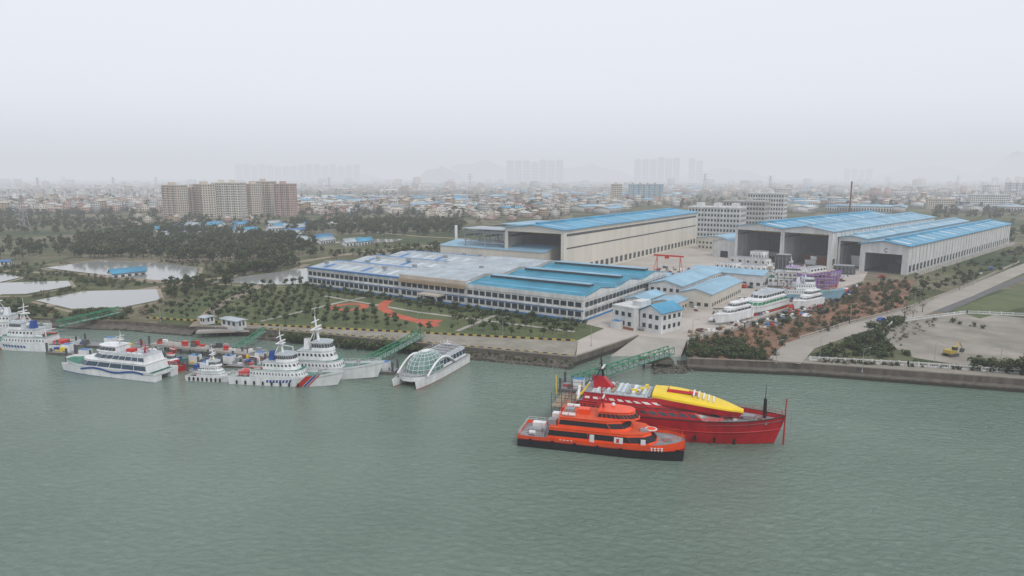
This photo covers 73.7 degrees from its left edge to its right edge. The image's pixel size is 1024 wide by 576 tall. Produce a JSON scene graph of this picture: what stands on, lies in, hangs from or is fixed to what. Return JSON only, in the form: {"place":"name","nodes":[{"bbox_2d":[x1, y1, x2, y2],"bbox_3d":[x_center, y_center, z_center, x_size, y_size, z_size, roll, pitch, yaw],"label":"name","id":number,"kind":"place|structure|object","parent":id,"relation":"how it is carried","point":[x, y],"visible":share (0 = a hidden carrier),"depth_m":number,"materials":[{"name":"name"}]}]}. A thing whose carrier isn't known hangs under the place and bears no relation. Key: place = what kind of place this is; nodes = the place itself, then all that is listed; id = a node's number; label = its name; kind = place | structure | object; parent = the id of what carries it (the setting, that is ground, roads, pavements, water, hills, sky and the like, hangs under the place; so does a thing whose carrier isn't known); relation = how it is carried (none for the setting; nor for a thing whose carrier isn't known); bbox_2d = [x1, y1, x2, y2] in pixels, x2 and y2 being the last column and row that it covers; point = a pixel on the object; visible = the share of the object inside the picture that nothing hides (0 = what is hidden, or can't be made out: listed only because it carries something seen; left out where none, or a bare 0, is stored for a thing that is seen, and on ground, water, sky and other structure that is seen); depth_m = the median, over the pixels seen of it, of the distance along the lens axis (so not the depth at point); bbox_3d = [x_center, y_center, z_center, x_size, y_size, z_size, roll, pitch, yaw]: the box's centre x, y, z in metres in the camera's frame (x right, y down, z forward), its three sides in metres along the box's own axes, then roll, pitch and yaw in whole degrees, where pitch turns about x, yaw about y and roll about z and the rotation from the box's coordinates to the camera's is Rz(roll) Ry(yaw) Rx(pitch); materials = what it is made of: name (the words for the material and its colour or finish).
{"place":"outdoors","nodes":[
{"label":"outdoors","id":0,"kind":"place"},
{"bbox_2d":[0,281,70,293],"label":"pond water","id":1,"kind":"structure","parent":0,"point":[18,287],"depth_m":353.32,"materials":[{"name":"grey liquid"}]},
{"bbox_2d":[37,289,159,308],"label":"pond water","id":2,"kind":"structure","parent":0,"point":[104,299],"depth_m":318.99,"materials":[{"name":"grey liquid"}]},
{"bbox_2d":[47,261,198,279],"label":"pond water","id":3,"kind":"structure","parent":0,"point":[157,271],"depth_m":421.33,"materials":[{"name":"grey liquid"}]},
{"bbox_2d":[38,245,432,306],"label":"dirt track","id":4,"kind":"structure","parent":0,"point":[154,287],"depth_m":416.94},
{"bbox_2d":[215,268,307,284],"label":"pond water","id":5,"kind":"structure","parent":0,"point":[276,278],"depth_m":384.34,"materials":[{"name":"grey liquid"}]},
{"bbox_2d":[149,284,603,339],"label":"park lawn","id":6,"kind":"structure","parent":0,"point":[579,333],"depth_m":276.66,"materials":[{"name":"green plant"}]},
{"bbox_2d":[146,276,587,336],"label":"park trees","id":7,"kind":"object","parent":6,"relation":"on","point":[346,317],"visible":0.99,"depth_m":282.24,"materials":[{"name":"green plant"}]},
{"bbox_2d":[302,282,576,325],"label":"hedge","id":8,"kind":"object","parent":6,"relation":"on","point":[420,299],"visible":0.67,"depth_m":301.76,"materials":[{"name":"green plant"}]},
{"bbox_2d":[211,325,577,355],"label":"riverside path","id":9,"kind":"structure","parent":0,"point":[556,346],"depth_m":238.17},
{"bbox_2d":[146,317,574,340],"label":"striped kerb barrier","id":10,"kind":"object","parent":9,"relation":"on","point":[380,330],"visible":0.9,"depth_m":251.58,"materials":[{"name":"black paint"}]},
{"bbox_2d":[412,166,466,180],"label":"distant hill","id":11,"kind":"structure","parent":0,"point":[442,173],"depth_m":6144.00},
{"bbox_2d":[448,160,530,179],"bbox_3d":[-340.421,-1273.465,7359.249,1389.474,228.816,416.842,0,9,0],"label":"distant hill","id":12,"kind":"structure","parent":0,"point":[484,169],"depth_m":7312.02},
{"bbox_2d":[0,328,1023,575],"bbox_3d":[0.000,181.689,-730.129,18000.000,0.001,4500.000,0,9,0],"label":"river water","id":13,"kind":"structure","parent":0,"point":[178,474],"depth_m":135.45,"materials":[{"name":"liquid"}]},
{"bbox_2d":[0,294,51,334],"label":"patrol vessel","id":14,"kind":"object","parent":13,"relation":"on","point":[6,315],"visible":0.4,"depth_m":261.58,"materials":[{"name":"white paint"}]},
{"bbox_2d":[0,298,80,351],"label":"patrol vessel","id":15,"kind":"object","parent":13,"relation":"on","point":[23,334],"visible":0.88,"depth_m":236.69,"materials":[{"name":"white paint"}]},
{"bbox_2d":[45,340,86,355],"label":"pontoon","id":16,"kind":"object","parent":13,"relation":"on","point":[70,347],"visible":0.8,"depth_m":230.85,"materials":[{"name":"concrete"}]},
{"bbox_2d":[75,333,151,347],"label":"pontoon","id":17,"kind":"object","parent":13,"relation":"on","point":[89,344],"visible":0.55,"depth_m":240.27,"materials":[{"name":"concrete"}]},
{"bbox_2d":[61,334,177,381],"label":"catamaran ferry","id":18,"kind":"object","parent":13,"relation":"on","point":[119,359],"visible":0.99,"depth_m":205.43,"materials":[{"name":"white paint"}]},
{"bbox_2d":[150,338,269,356],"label":"jetty","id":19,"kind":"object","parent":13,"relation":"in","point":[217,347],"visible":0.82,"depth_m":230.05,"materials":[{"name":"concrete"}]},
{"bbox_2d":[185,343,241,381],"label":"patrol boat","id":20,"kind":"object","parent":13,"relation":"on","point":[213,370],"visible":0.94,"depth_m":200.94,"materials":[{"name":"white paint"}]},
{"bbox_2d":[196,349,266,368],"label":"pontoon","id":21,"kind":"object","parent":13,"relation":"on","point":[232,361],"visible":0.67,"depth_m":216.46,"materials":[{"name":"concrete"}]},
{"bbox_2d":[228,327,343,386],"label":"patrol vessel","id":22,"kind":"object","parent":13,"relation":"on","point":[283,368],"visible":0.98,"depth_m":196.93,"materials":[{"name":"white paint"}]},
{"bbox_2d":[37,321,573,369],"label":"rubble bank","id":23,"kind":"structure","parent":13,"relation":"in","point":[150,329],"depth_m":262.04,"materials":[{"name":"stone"}]},
{"bbox_2d":[278,328,423,352],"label":"mangrove bushes","id":24,"kind":"object","parent":23,"relation":"on","point":[299,339],"visible":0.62,"depth_m":238.74,"materials":[{"name":"green plant"}]},
{"bbox_2d":[255,332,693,373],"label":"riprap rocks","id":25,"kind":"object","parent":23,"relation":"on","point":[681,367],"visible":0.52,"depth_m":217.59,"materials":[{"name":"stone"}]},
{"bbox_2d":[284,316,384,378],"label":"patrol vessel","id":26,"kind":"object","parent":13,"relation":"on","point":[319,352],"visible":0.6,"depth_m":203.60,"materials":[{"name":"white paint"}]},
{"bbox_2d":[366,357,398,374],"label":"pontoon","id":27,"kind":"object","parent":13,"relation":"on","point":[387,368],"visible":0.55,"depth_m":209.01,"materials":[{"name":"metal"}]},
{"bbox_2d":[354,330,423,362],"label":"green gangway","id":28,"kind":"object","parent":27,"relation":"on","point":[392,350],"visible":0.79,"depth_m":226.36,"materials":[{"name":"paint"}]},
{"bbox_2d":[392,340,469,389],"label":"glass dome catamaran","id":29,"kind":"object","parent":13,"relation":"on","point":[425,367],"visible":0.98,"depth_m":201.93,"materials":[{"name":"grey metal"}]},
{"bbox_2d":[558,371,592,392],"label":"pontoon","id":30,"kind":"object","parent":13,"relation":"on","point":[582,380],"visible":0.5,"depth_m":191.53,"materials":[{"name":"metal"}]},
{"bbox_2d":[571,345,674,382],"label":"green gangway","id":31,"kind":"object","parent":30,"relation":"on","point":[636,364],"visible":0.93,"depth_m":206.93,"materials":[{"name":"paint"}]},
{"bbox_2d":[517,389,684,460],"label":"orange ferry","id":32,"kind":"object","parent":13,"relation":"on","point":[612,429],"visible":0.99,"depth_m":148.96,"materials":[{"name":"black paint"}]},
{"bbox_2d":[611,336,686,356],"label":"slipway ramp","id":33,"kind":"structure","parent":13,"relation":"in","point":[638,345],"depth_m":236.15,"materials":[{"name":"concrete"}]},
{"bbox_2d":[551,352,791,444],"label":"red ship","id":34,"kind":"object","parent":13,"relation":"on","point":[694,416],"visible":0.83,"depth_m":155.94,"materials":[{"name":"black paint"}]},
{"bbox_2d":[0,177,1023,363],"bbox_3d":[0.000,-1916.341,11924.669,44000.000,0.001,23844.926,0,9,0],"label":"ground","id":35,"kind":"structure","parent":0,"point":[50,257],"depth_m":543.92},
{"bbox_2d":[0,188,160,196],"bbox_3d":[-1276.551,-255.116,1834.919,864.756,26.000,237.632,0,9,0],"label":"distant bridge","id":36,"kind":"structure","parent":35,"relation":"on","point":[64,190],"depth_m":1850.50,"materials":[{"name":"grey paint"}]},
{"bbox_2d":[0,259,277,319],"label":"wetland bushes","id":37,"kind":"object","parent":35,"relation":"on","point":[43,311],"visible":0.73,"depth_m":352.61,"materials":[{"name":"green plant"}]},
{"bbox_2d":[56,306,121,326],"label":"green gangway","id":38,"kind":"object","parent":37,"relation":"on","point":[89,319],"visible":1,"depth_m":268.95,"materials":[{"name":"paint"}]},
{"bbox_2d":[161,182,188,217],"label":"apartment building","id":39,"kind":"structure","parent":35,"relation":"on","point":[174,198],"depth_m":904.03,"materials":[{"name":"beige paint"}]},
{"bbox_2d":[192,181,216,217],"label":"apartment building","id":40,"kind":"structure","parent":35,"relation":"on","point":[204,195],"depth_m":915.04,"materials":[{"name":"beige paint"}]},
{"bbox_2d":[211,180,247,217],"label":"apartment building","id":41,"kind":"structure","parent":35,"relation":"on","point":[231,199],"depth_m":921.96,"materials":[{"name":"grey paint"}]},
{"bbox_2d":[0,213,462,297],"bbox_3d":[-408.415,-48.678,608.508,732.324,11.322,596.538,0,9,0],"label":"tree belt","id":42,"kind":"object","parent":35,"relation":"on","point":[259,246],"visible":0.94,"depth_m":543.62,"materials":[{"name":"green plant"}]},
{"bbox_2d":[219,316,247,330],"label":"riverside hut","id":43,"kind":"object","parent":35,"relation":"on","point":[235,323],"visible":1,"depth_m":256.79,"materials":[{"name":"white paint"}]},
{"bbox_2d":[107,213,373,278],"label":"worker cabins","id":44,"kind":"object","parent":35,"relation":"on","point":[274,225],"visible":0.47,"depth_m":634.54,"materials":[{"name":"white paint"}]},
{"bbox_2d":[246,181,262,215],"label":"apartment building","id":45,"kind":"structure","parent":35,"relation":"on","point":[254,197],"depth_m":962.54,"materials":[{"name":"beige paint"}]},
{"bbox_2d":[256,179,276,214],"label":"apartment building","id":46,"kind":"structure","parent":35,"relation":"on","point":[267,197],"depth_m":982.39,"materials":[{"name":"beige paint"}]},
{"bbox_2d":[273,181,297,216],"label":"apartment building","id":47,"kind":"structure","parent":35,"relation":"on","point":[285,198],"depth_m":950.93,"materials":[{"name":"pink paint"}]},
{"bbox_2d":[235,164,359,180],"bbox_3d":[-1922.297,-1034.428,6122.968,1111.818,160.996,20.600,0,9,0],"label":"distant tower blocks","id":48,"kind":"structure","parent":35,"relation":"on","point":[293,172],"depth_m":6114.00,"materials":[{"name":"grey concrete"}]},
{"bbox_2d":[307,266,666,320],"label":"walls","id":49,"kind":"structure","parent":35,"relation":"on","point":[458,284],"depth_m":298.57,"materials":[{"name":"white paint"}]},
{"bbox_2d":[306,250,663,296],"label":"roof","id":50,"kind":"structure","parent":49,"relation":"on","point":[568,278],"depth_m":329.85,"materials":[{"name":"white paint"}]},
{"bbox_2d":[309,271,665,316],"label":"windows","id":51,"kind":"structure","parent":49,"relation":"attached to","point":[528,307],"depth_m":297.85,"materials":[{"name":"grey glass"}]},
{"bbox_2d":[440,245,560,260],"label":"walls","id":52,"kind":"structure","parent":35,"relation":"on","point":[554,255],"depth_m":403.14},
{"bbox_2d":[440,239,560,252],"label":"roof","id":53,"kind":"structure","parent":52,"relation":"on","point":[537,248],"depth_m":408.38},
{"bbox_2d":[0,176,1023,220],"bbox_3d":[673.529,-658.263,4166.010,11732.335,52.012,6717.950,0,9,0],"label":"distant town","id":54,"kind":"object","parent":35,"relation":"on","point":[607,204],"visible":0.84,"depth_m":1446.92,"materials":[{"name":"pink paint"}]},
{"bbox_2d":[0,183,1023,240],"bbox_3d":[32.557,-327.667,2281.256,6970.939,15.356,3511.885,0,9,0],"label":"distant trees","id":55,"kind":"object","parent":35,"relation":"on","point":[462,221],"visible":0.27,"depth_m":972.90,"materials":[{"name":"green plant"}]},
{"bbox_2d":[31,318,1023,384],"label":"quay wall","id":56,"kind":"structure","parent":35,"relation":"on","point":[584,357],"depth_m":215.01,"materials":[{"name":"concrete"}]},
{"bbox_2d":[687,364,1023,392],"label":"seawall ledge","id":57,"kind":"object","parent":56,"relation":"attached to","point":[873,377],"visible":0.8,"depth_m":202.79,"materials":[{"name":"concrete"}]},
{"bbox_2d":[507,159,562,181],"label":"distant tower blocks","id":58,"kind":"structure","parent":35,"relation":"on","point":[534,170],"depth_m":5519.67,"materials":[{"name":"grey concrete"}]},
{"bbox_2d":[502,208,698,264],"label":"shipbuilding hall","id":59,"kind":"structure","parent":35,"relation":"on","point":[613,239],"depth_m":443.15,"materials":[{"name":"metal"}]},
{"bbox_2d":[567,216,695,263],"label":"windows","id":60,"kind":"structure","parent":59,"relation":"in","point":[580,233],"depth_m":460.71,"materials":[{"name":"glass"}]},
{"bbox_2d":[628,183,663,197],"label":"office block","id":61,"kind":"structure","parent":35,"relation":"on","point":[647,190],"depth_m":1498.30,"materials":[{"name":"grey paint"}]},
{"bbox_2d":[634,157,679,181],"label":"distant tower blocks","id":62,"kind":"structure","parent":35,"relation":"on","point":[654,168],"depth_m":5518.96,"materials":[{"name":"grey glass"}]},
{"bbox_2d":[688,158,702,181],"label":"distant tower blocks","id":63,"kind":"structure","parent":35,"relation":"on","point":[699,171],"depth_m":5716.82,"materials":[{"name":"grey concrete"}]},
{"bbox_2d":[688,202,746,236],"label":"office block","id":64,"kind":"structure","parent":35,"relation":"on","point":[717,218],"depth_m":625.58,"materials":[{"name":"white paint"}]},
{"bbox_2d":[689,209,745,235],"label":"windows","id":65,"kind":"structure","parent":64,"relation":"in","point":[744,215],"depth_m":625.28,"materials":[{"name":"grey glass"}]},
{"bbox_2d":[576,268,866,354],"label":"concrete yard","id":66,"kind":"structure","parent":35,"relation":"on","point":[607,335],"depth_m":260.23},
{"bbox_2d":[624,289,665,303],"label":"storage shed","id":67,"kind":"structure","parent":66,"relation":"on","point":[653,294],"depth_m":293.72,"materials":[{"name":"white paint"}]},
{"bbox_2d":[647,266,722,295],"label":"storage shed","id":68,"kind":"structure","parent":66,"relation":"on","point":[673,284],"depth_m":319.41,"materials":[{"name":"white paint"}]},
{"bbox_2d":[678,275,742,309],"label":"storage shed","id":69,"kind":"structure","parent":66,"relation":"on","point":[711,294],"depth_m":301.13,"materials":[{"name":"white paint"}]},
{"bbox_2d":[691,265,772,287],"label":"storage shed","id":70,"kind":"structure","parent":66,"relation":"on","point":[756,278],"depth_m":353.00,"materials":[{"name":"white paint"}]},
{"bbox_2d":[713,297,753,324],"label":"ship","id":71,"kind":"object","parent":66,"relation":"on","point":[739,309],"visible":0.98,"depth_m":267.70,"materials":[{"name":"grey metal"}]},
{"bbox_2d":[745,285,788,315],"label":"yard catamaran","id":72,"kind":"object","parent":66,"relation":"on","point":[769,299],"visible":0.74,"depth_m":287.35,"materials":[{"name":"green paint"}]},
{"bbox_2d":[780,264,844,301],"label":"survey ship","id":73,"kind":"object","parent":66,"relation":"on","point":[796,289],"visible":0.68,"depth_m":310.84,"materials":[{"name":"white paint"}]},
{"bbox_2d":[793,265,842,289],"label":"purple ship","id":74,"kind":"object","parent":66,"relation":"on","point":[815,271],"visible":0.62,"depth_m":335.49,"materials":[{"name":"paint"}]},
{"bbox_2d":[723,197,770,224],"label":"office block","id":75,"kind":"structure","parent":35,"relation":"on","point":[757,211],"depth_m":716.83,"materials":[{"name":"grey paint"}]},
{"bbox_2d":[747,190,788,219],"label":"office block","id":76,"kind":"structure","parent":35,"relation":"on","point":[778,205],"depth_m":795.97,"materials":[{"name":"white paint"}]},
{"bbox_2d":[689,280,913,361],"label":"soil verge","id":77,"kind":"structure","parent":35,"relation":"on","point":[772,338],"depth_m":270.91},
{"bbox_2d":[684,279,989,371],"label":"verge bushes","id":78,"kind":"object","parent":77,"relation":"on","point":[734,347],"visible":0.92,"depth_m":238.82,"materials":[{"name":"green plant"}]},
{"bbox_2d":[793,286,824,309],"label":"ship","id":79,"kind":"object","parent":35,"relation":"on","point":[812,296],"visible":0.98,"depth_m":295.02,"materials":[{"name":"grey metal"}]},
{"bbox_2d":[734,210,887,262],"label":"shipbuilding hall","id":80,"kind":"structure","parent":35,"relation":"on","point":[765,235],"depth_m":483.01,"materials":[{"name":"white paint"}]},
{"bbox_2d":[782,212,934,267],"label":"shipbuilding hall","id":81,"kind":"structure","parent":35,"relation":"on","point":[813,244],"depth_m":455.45,"materials":[{"name":"white paint"}]},
{"bbox_2d":[837,217,967,268],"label":"shipbuilding hall","id":82,"kind":"structure","parent":35,"relation":"on","point":[849,246],"depth_m":443.76,"materials":[{"name":"white paint"}]},
{"bbox_2d":[799,260,1019,339],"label":"road fence","id":83,"kind":"object","parent":35,"relation":"on","point":[889,312],"visible":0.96,"depth_m":288.97,"materials":[{"name":"metal"}]},
{"bbox_2d":[858,219,1011,274],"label":"shipbuilding hall","id":84,"kind":"structure","parent":35,"relation":"on","point":[908,254],"depth_m":434.08,"materials":[{"name":"white paint"}]},
{"bbox_2d":[852,245,1023,345],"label":"verge trees","id":85,"kind":"object","parent":35,"relation":"on","point":[878,333],"visible":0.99,"depth_m":358.21,"materials":[{"name":"green plant"}]},
{"bbox_2d":[885,314,1023,364],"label":"concrete forecourt","id":86,"kind":"structure","parent":35,"relation":"on","point":[996,335],"depth_m":242.57,"materials":[{"name":"concrete"}]},
{"bbox_2d":[813,330,913,361],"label":"bushes","id":87,"kind":"object","parent":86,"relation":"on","point":[899,355],"depth_m":217.16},
{"bbox_2d":[884,310,1023,331],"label":"quay fence","id":88,"kind":"object","parent":86,"relation":"on","point":[948,314],"visible":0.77,"depth_m":280.37,"materials":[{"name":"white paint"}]},
{"bbox_2d":[916,242,1014,275],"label":"wall","id":89,"kind":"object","parent":35,"relation":"on","point":[937,267],"depth_m":456.63,"materials":[{"name":"concrete"}]},
{"bbox_2d":[955,285,1023,318],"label":"grass strip","id":90,"kind":"object","parent":35,"relation":"on","point":[1009,300],"depth_m":306.72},
{"bbox_2d":[968,192,1010,207],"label":"office block","id":91,"kind":"structure","parent":35,"relation":"on","point":[976,198],"depth_m":1197.98,"materials":[{"name":"white paint"}]},
{"bbox_2d":[0,0,1023,176],"label":"sky","id":92,"kind":"structure","parent":0,"point":[89,88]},
{"bbox_2d":[538,163,641,179],"bbox_3d":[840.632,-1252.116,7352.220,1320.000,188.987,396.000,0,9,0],"label":"distant hill","id":93,"kind":"structure","parent":0,"point":[591,171],"depth_m":7295.22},
{"bbox_2d":[610,298,681,333],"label":"walls","id":94,"kind":"structure","parent":0,"point":[636,319],"depth_m":253.47,"materials":[{"name":"white paint"}]},
{"bbox_2d":[638,300,683,313],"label":"roof","id":95,"kind":"structure","parent":94,"relation":"on","point":[666,307],"depth_m":250.94,"materials":[{"name":"blue paint"}]},
{"bbox_2d":[616,244,832,295],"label":"yard pavement","id":96,"kind":"structure","parent":0,"point":[693,255],"depth_m":455.70,"materials":[{"name":"concrete"}]},
{"bbox_2d":[462,220,547,247],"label":"steel gantry frame","id":97,"kind":"object","parent":96,"relation":"on","point":[494,231],"visible":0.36,"depth_m":420.33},
{"bbox_2d":[697,233,735,249],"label":"storage shed","id":98,"kind":"structure","parent":96,"relation":"on","point":[705,242],"depth_m":527.64,"materials":[{"name":"white paint"}]},
{"bbox_2d":[712,237,734,257],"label":"storage shed","id":99,"kind":"structure","parent":96,"relation":"on","point":[725,247],"depth_m":478.17,"materials":[{"name":"white paint"}]},
{"bbox_2d":[729,256,772,266],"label":"hull block","id":100,"kind":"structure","parent":96,"relation":"on","point":[754,260],"depth_m":430.85,"materials":[{"name":"white paint"}]},
{"bbox_2d":[655,264,851,336],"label":"yard materials","id":101,"kind":"object","parent":96,"relation":"on","point":[765,323],"visible":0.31,"depth_m":282.00,"materials":[{"name":"metal"}]},
{"bbox_2d":[768,255,801,286],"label":"hull section block","id":102,"kind":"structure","parent":96,"relation":"on","point":[790,268],"depth_m":348.11,"materials":[{"name":"white paint"}]},
{"bbox_2d":[679,168,787,180],"bbox_3d":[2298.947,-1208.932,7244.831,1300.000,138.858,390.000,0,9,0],"label":"distant hill","id":103,"kind":"structure","parent":0,"point":[716,174],"depth_m":7185.52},
{"bbox_2d":[768,264,1023,363],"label":"access road","id":104,"kind":"structure","parent":0,"point":[799,350],"depth_m":270.76,"materials":[{"name":"concrete"}]},
{"bbox_2d":[803,357,1023,377],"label":"quay promenade","id":105,"kind":"structure","parent":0,"point":[806,359],"depth_m":203.62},
{"bbox_2d":[809,356,1020,373],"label":"white balustrade","id":106,"kind":"object","parent":105,"relation":"on","point":[907,364],"visible":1,"depth_m":205.67,"materials":[{"name":"paint"}]},
{"bbox_2d":[864,166,991,179],"bbox_3d":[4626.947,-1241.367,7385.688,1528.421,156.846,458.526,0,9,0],"label":"distant hill","id":107,"kind":"structure","parent":0,"point":[933,173],"depth_m":7336.40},
{"bbox_2d":[936,276,1023,312],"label":"side road","id":108,"kind":"structure","parent":0,"point":[972,298],"depth_m":326.99,"materials":[{"name":"concrete"}]},
{"bbox_2d":[978,151,1023,179],"bbox_3d":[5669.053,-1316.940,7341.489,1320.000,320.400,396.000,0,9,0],"label":"distant hill","id":109,"kind":"structure","parent":0,"point":[1011,165],"depth_m":7368.12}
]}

